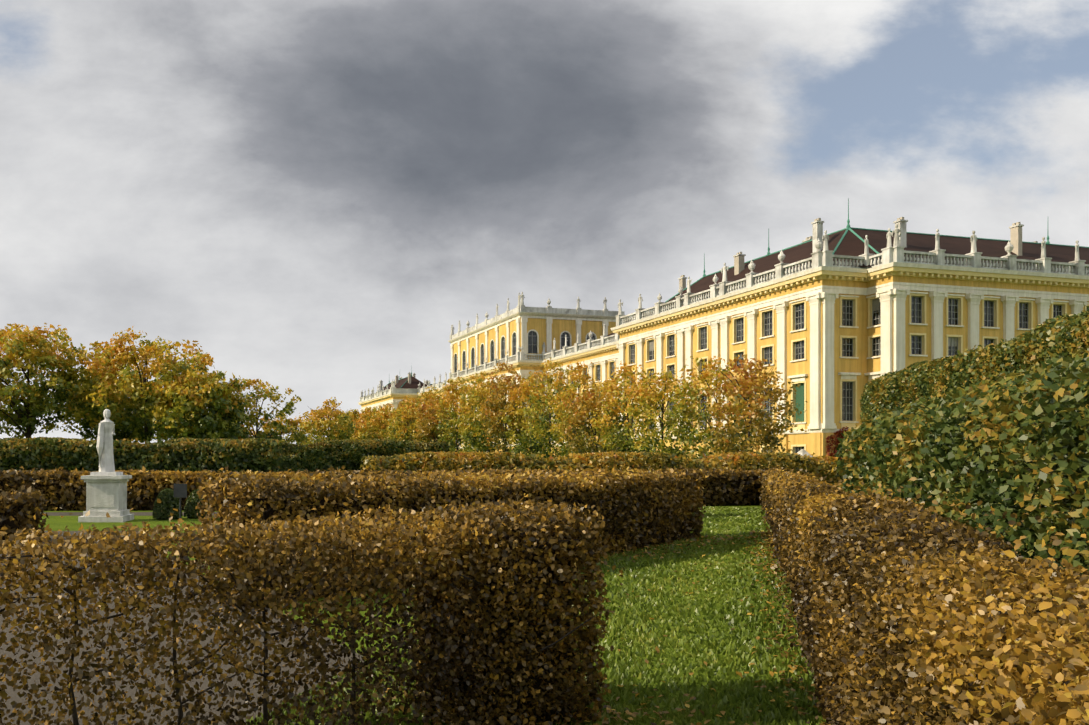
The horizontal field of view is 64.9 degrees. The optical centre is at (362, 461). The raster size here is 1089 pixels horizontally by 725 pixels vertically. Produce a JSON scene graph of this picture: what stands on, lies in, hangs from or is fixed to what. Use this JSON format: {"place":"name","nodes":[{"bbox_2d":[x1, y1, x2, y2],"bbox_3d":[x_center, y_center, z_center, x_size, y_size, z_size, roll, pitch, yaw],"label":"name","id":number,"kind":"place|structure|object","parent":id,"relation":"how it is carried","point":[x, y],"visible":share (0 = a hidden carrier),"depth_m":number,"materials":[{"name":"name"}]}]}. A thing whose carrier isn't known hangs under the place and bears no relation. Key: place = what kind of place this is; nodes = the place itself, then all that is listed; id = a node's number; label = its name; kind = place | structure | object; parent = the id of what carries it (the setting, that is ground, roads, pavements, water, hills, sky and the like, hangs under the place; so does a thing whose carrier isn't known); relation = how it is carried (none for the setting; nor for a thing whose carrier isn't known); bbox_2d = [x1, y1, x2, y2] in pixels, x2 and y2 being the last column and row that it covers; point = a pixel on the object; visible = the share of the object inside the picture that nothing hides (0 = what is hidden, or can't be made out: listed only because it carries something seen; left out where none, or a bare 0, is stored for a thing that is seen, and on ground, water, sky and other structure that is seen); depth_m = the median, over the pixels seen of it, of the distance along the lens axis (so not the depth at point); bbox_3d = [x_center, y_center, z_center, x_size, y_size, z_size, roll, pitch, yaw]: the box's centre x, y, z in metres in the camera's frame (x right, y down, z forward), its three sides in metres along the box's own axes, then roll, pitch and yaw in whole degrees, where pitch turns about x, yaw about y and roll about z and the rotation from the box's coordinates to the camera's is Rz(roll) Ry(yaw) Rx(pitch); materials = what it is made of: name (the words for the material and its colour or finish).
{"place":"outdoors","nodes":[
{"label":"outdoors","id":0,"kind":"place"},
{"bbox_2d":[0,512,417,724],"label":"gravel path","id":1,"kind":"structure","parent":0,"point":[12,694],"depth_m":6.98,"materials":[{"name":"grey gravel"}]},
{"bbox_2d":[39,505,846,724],"bbox_3d":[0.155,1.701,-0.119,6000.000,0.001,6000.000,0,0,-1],"label":"lawn","id":2,"kind":"structure","parent":0,"point":[57,523],"depth_m":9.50,"materials":[{"name":"green plant"}]},
{"bbox_2d":[0,368,26,417],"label":"tree","id":3,"kind":"object","parent":2,"relation":"on","point":[20,373],"visible":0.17,"depth_m":107.72,"materials":[{"name":"green plant"}]},
{"bbox_2d":[0,483,48,545],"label":"hedge","id":4,"kind":"object","parent":2,"relation":"on","point":[33,500],"depth_m":16.69,"materials":[{"name":"brown plant"}]},
{"bbox_2d":[0,323,100,437],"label":"tree","id":5,"kind":"object","parent":2,"relation":"on","point":[18,348],"depth_m":97.13,"materials":[{"name":"green plant"}]},
{"bbox_2d":[78,409,133,521],"bbox_3d":[-7.338,0.101,23.717,1.240,3.200,1.240,0,0,-1],"label":"garden statue","id":6,"kind":"object","parent":2,"relation":"on","point":[106,488],"visible":1,"depth_m":23.27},
{"bbox_2d":[56,363,156,442],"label":"tree","id":7,"kind":"object","parent":2,"relation":"on","point":[87,433],"depth_m":109.51,"materials":[{"name":"green plant"}]},
{"bbox_2d":[65,326,214,442],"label":"tree","id":8,"kind":"object","parent":2,"relation":"on","point":[115,391],"depth_m":97.18,"materials":[{"name":"plant"}]},
{"bbox_2d":[0,436,282,477],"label":"tall hedge","id":9,"kind":"object","parent":2,"relation":"on","point":[27,446],"depth_m":46.00,"materials":[{"name":"green plant"}]},
{"bbox_2d":[152,488,182,519],"bbox_3d":[-5.750,1.241,24.345,0.878,0.920,0.891,0,0,-1],"label":"topiary","id":10,"kind":"object","parent":2,"relation":"on","point":[164,492],"depth_m":24.09,"materials":[{"name":"green plant"}]},
{"bbox_2d":[174,484,186,517],"bbox_3d":[-5.070,1.161,22.968,0.360,1.080,0.060,0,0,-1],"label":"sign post","id":11,"kind":"object","parent":2,"relation":"on","point":[180,491],"visible":0.81,"depth_m":22.94,"materials":[{"name":"grey metal"}]},
{"bbox_2d":[140,365,250,441],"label":"tree","id":12,"kind":"object","parent":2,"relation":"on","point":[195,389],"depth_m":92.78,"materials":[{"name":"green plant"}]},
{"bbox_2d":[184,489,211,518],"bbox_3d":[-4.966,1.266,24.869,0.850,0.870,0.839,0,0,-1],"label":"topiary","id":13,"kind":"object","parent":2,"relation":"on","point":[191,496],"depth_m":24.59,"materials":[{"name":"green plant"}]},
{"bbox_2d":[0,465,406,510],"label":"hedge","id":14,"kind":"object","parent":2,"relation":"on","point":[64,491],"depth_m":28.58,"materials":[{"name":"plant"}]},
{"bbox_2d":[0,542,419,724],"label":"hedge stems","id":15,"kind":"object","parent":2,"relation":"on","point":[180,709],"visible":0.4,"depth_m":4.63,"materials":[{"name":"brown wood"}]},
{"bbox_2d":[2,437,449,471],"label":"hedge","id":16,"kind":"object","parent":2,"relation":"on","point":[336,455],"depth_m":71.96,"materials":[{"name":"plant"}]},
{"bbox_2d":[0,494,497,724],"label":"pleached hedge leaves","id":17,"kind":"object","parent":2,"relation":"on","point":[96,546],"visible":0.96,"depth_m":4.51,"materials":[{"name":"brown plant"}]},
{"bbox_2d":[229,378,300,439],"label":"tree","id":18,"kind":"object","parent":2,"relation":"on","point":[288,408],"depth_m":102.61,"materials":[{"name":"green plant"}]},
{"bbox_2d":[252,413,310,444],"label":"tree","id":19,"kind":"object","parent":2,"relation":"on","point":[299,436],"depth_m":118.75,"materials":[{"name":"plant"}]},
{"bbox_2d":[294,411,339,444],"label":"tree","id":20,"kind":"object","parent":2,"relation":"on","point":[313,434],"depth_m":148.82,"materials":[{"name":"yellow plant"}]},
{"bbox_2d":[299,397,357,443],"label":"tree","id":21,"kind":"object","parent":2,"relation":"on","point":[316,424],"depth_m":124.07,"materials":[{"name":"yellow plant"}]},
{"bbox_2d":[334,409,363,439],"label":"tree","id":22,"kind":"object","parent":2,"relation":"on","point":[354,414],"depth_m":146.27,"materials":[{"name":"yellow plant"}]},
{"bbox_2d":[350,412,366,439],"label":"tree","id":23,"kind":"object","parent":2,"relation":"on","point":[354,433],"depth_m":141.56,"materials":[{"name":"plant"}]},
{"bbox_2d":[352,410,372,439],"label":"tree","id":24,"kind":"object","parent":2,"relation":"on","point":[356,427],"visible":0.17,"depth_m":139.05,"materials":[{"name":"plant"}]},
{"bbox_2d":[356,407,384,439],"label":"tree","id":25,"kind":"object","parent":2,"relation":"on","point":[366,418],"depth_m":132.84,"materials":[{"name":"yellow plant"}]},
{"bbox_2d":[362,407,390,445],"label":"tree","id":26,"kind":"object","parent":2,"relation":"on","point":[373,436],"depth_m":128.65,"materials":[{"name":"yellow plant"}]},
{"bbox_2d":[369,403,393,446],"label":"tree","id":27,"kind":"object","parent":2,"relation":"on","point":[381,422],"depth_m":125.07,"materials":[{"name":"plant"}]},
{"bbox_2d":[383,395,415,439],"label":"tree","id":28,"kind":"object","parent":2,"relation":"on","point":[396,416],"depth_m":115.09,"materials":[{"name":"plant"}]},
{"bbox_2d":[385,399,417,439],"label":"tree","id":29,"kind":"object","parent":2,"relation":"on","point":[400,415],"depth_m":119.46,"materials":[{"name":"plant"}]},
{"bbox_2d":[389,397,437,440],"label":"tree","id":30,"kind":"object","parent":2,"relation":"on","point":[401,434],"depth_m":111.30,"materials":[{"name":"plant"}]},
{"bbox_2d":[412,385,450,441],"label":"tree","id":31,"kind":"object","parent":2,"relation":"on","point":[427,396],"depth_m":105.64,"materials":[{"name":"plant"}]},
{"bbox_2d":[412,398,460,447],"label":"tree","id":32,"kind":"object","parent":2,"relation":"on","point":[422,429],"depth_m":102.23,"materials":[{"name":"plant"}]},
{"bbox_2d":[195,464,707,606],"bbox_3d":[2.763,0.880,14.206,9.915,1.645,9.698,0,0,-1],"label":"hedge","id":33,"kind":"object","parent":2,"relation":"on","point":[414,486],"depth_m":12.30,"materials":[{"name":"brown plant"}]},
{"bbox_2d":[431,376,478,451],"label":"tree","id":34,"kind":"object","parent":2,"relation":"on","point":[444,404],"depth_m":97.14,"materials":[{"name":"plant"}]},
{"bbox_2d":[232,466,684,495],"bbox_3d":[3.219,0.937,23.611,13.691,1.636,4.829,0,0,-1],"label":"hedge","id":35,"kind":"object","parent":2,"relation":"on","point":[305,477],"depth_m":22.40,"materials":[{"name":"brown plant"}]},
{"bbox_2d":[454,373,495,451],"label":"tree","id":36,"kind":"object","parent":2,"relation":"on","point":[463,423],"depth_m":93.57,"materials":[{"name":"plant"}]},
{"bbox_2d":[458,371,510,452],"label":"tree","id":37,"kind":"object","parent":2,"relation":"on","point":[476,398],"depth_m":88.13,"materials":[{"name":"plant"}]},
{"bbox_2d":[477,361,532,452],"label":"tree","id":38,"kind":"object","parent":2,"relation":"on","point":[491,418],"depth_m":84.18,"materials":[{"name":"plant"}]},
{"bbox_2d":[404,483,623,724],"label":"hedge end","id":39,"kind":"object","parent":2,"relation":"on","point":[513,519],"depth_m":5.15,"materials":[{"name":"brown plant"}]},
{"bbox_2d":[507,418,531,450],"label":"tree","id":40,"kind":"object","parent":2,"relation":"on","point":[516,439],"depth_m":113.35,"materials":[{"name":"green plant"}]},
{"bbox_2d":[496,370,554,456],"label":"tree","id":41,"kind":"object","parent":2,"relation":"on","point":[524,438],"depth_m":81.15,"materials":[{"name":"plant"}]},
{"bbox_2d":[525,423,553,457],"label":"tree","id":42,"kind":"object","parent":2,"relation":"on","point":[542,442],"depth_m":104.22,"materials":[{"name":"green plant"}]},
{"bbox_2d":[517,357,582,457],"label":"tree","id":43,"kind":"object","parent":2,"relation":"on","point":[538,400],"depth_m":75.52,"materials":[{"name":"plant"}]},
{"bbox_2d":[543,360,609,455],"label":"tree","id":44,"kind":"object","parent":2,"relation":"on","point":[574,376],"depth_m":70.88,"materials":[{"name":"plant"}]},
{"bbox_2d":[405,466,763,505],"bbox_3d":[8.730,0.929,30.940,15.189,1.646,4.063,0,0,-1],"label":"hedge","id":45,"kind":"object","parent":2,"relation":"on","point":[733,475],"depth_m":31.63,"materials":[{"name":"brown plant"}]},
{"bbox_2d":[554,381,636,453],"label":"tree","id":46,"kind":"object","parent":2,"relation":"on","point":[589,396],"depth_m":66.67,"materials":[{"name":"plant"}]},
{"bbox_2d":[360,451,842,483],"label":"hedge shrubs","id":47,"kind":"object","parent":2,"relation":"on","point":[430,461],"depth_m":41.96,"materials":[{"name":"brown plant"}]},
{"bbox_2d":[586,360,662,451],"bbox_3d":[20.005,-2.969,62.789,6.097,9.340,5.518,0,0,-1],"label":"tree","id":48,"kind":"object","parent":2,"relation":"on","point":[618,439],"depth_m":62.32,"materials":[{"name":"plant"}]},
{"bbox_2d":[619,369,705,458],"bbox_3d":[20.477,-2.433,57.498,5.648,8.267,5.854,0,0,-1],"label":"tree","id":49,"kind":"object","parent":2,"relation":"on","point":[647,397],"depth_m":56.82,"materials":[{"name":"plant"}]},
{"bbox_2d":[663,354,774,459],"bbox_3d":[23.049,-2.692,53.871,6.746,8.785,5.999,0,0,-1],"label":"tree","id":50,"kind":"object","parent":2,"relation":"on","point":[692,393],"depth_m":53.35,"materials":[{"name":"plant"}]},
{"bbox_2d":[358,198,1088,466],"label":"palace","id":51,"kind":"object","parent":2,"relation":"on","point":[833,323],"visible":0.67,"depth_m":86.82,"materials":[{"name":"yellow paint"}]},
{"bbox_2d":[826,426,848,459],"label":"red creeper","id":52,"kind":"object","parent":51,"relation":"attached to","point":[836,436],"visible":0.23,"depth_m":82.84,"materials":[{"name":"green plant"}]},
{"bbox_2d":[700,357,808,453],"bbox_3d":[23.334,-2.294,49.245,5.802,7.990,5.783,0,0,-1],"label":"tree","id":53,"kind":"object","parent":2,"relation":"on","point":[753,379],"depth_m":48.83,"materials":[{"name":"plant"}]},
{"bbox_2d":[758,466,1088,724],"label":"hedge","id":54,"kind":"object","parent":2,"relation":"on","point":[941,577],"depth_m":3.01,"materials":[{"name":"plant"}]},
{"bbox_2d":[831,350,1088,578],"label":"hedge","id":55,"kind":"object","parent":2,"relation":"on","point":[1041,415],"depth_m":6.33,"materials":[{"name":"green plant"}]},
{"bbox_2d":[860,307,1088,425],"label":"tall hedge","id":56,"kind":"object","parent":2,"relation":"on","point":[1057,336],"depth_m":24.00,"materials":[{"name":"green plant"}]},
{"bbox_2d":[0,0,1088,443],"label":"sky","id":57,"kind":"structure","parent":0,"point":[312,195],"materials":[{"name":"grey"}]}
]}

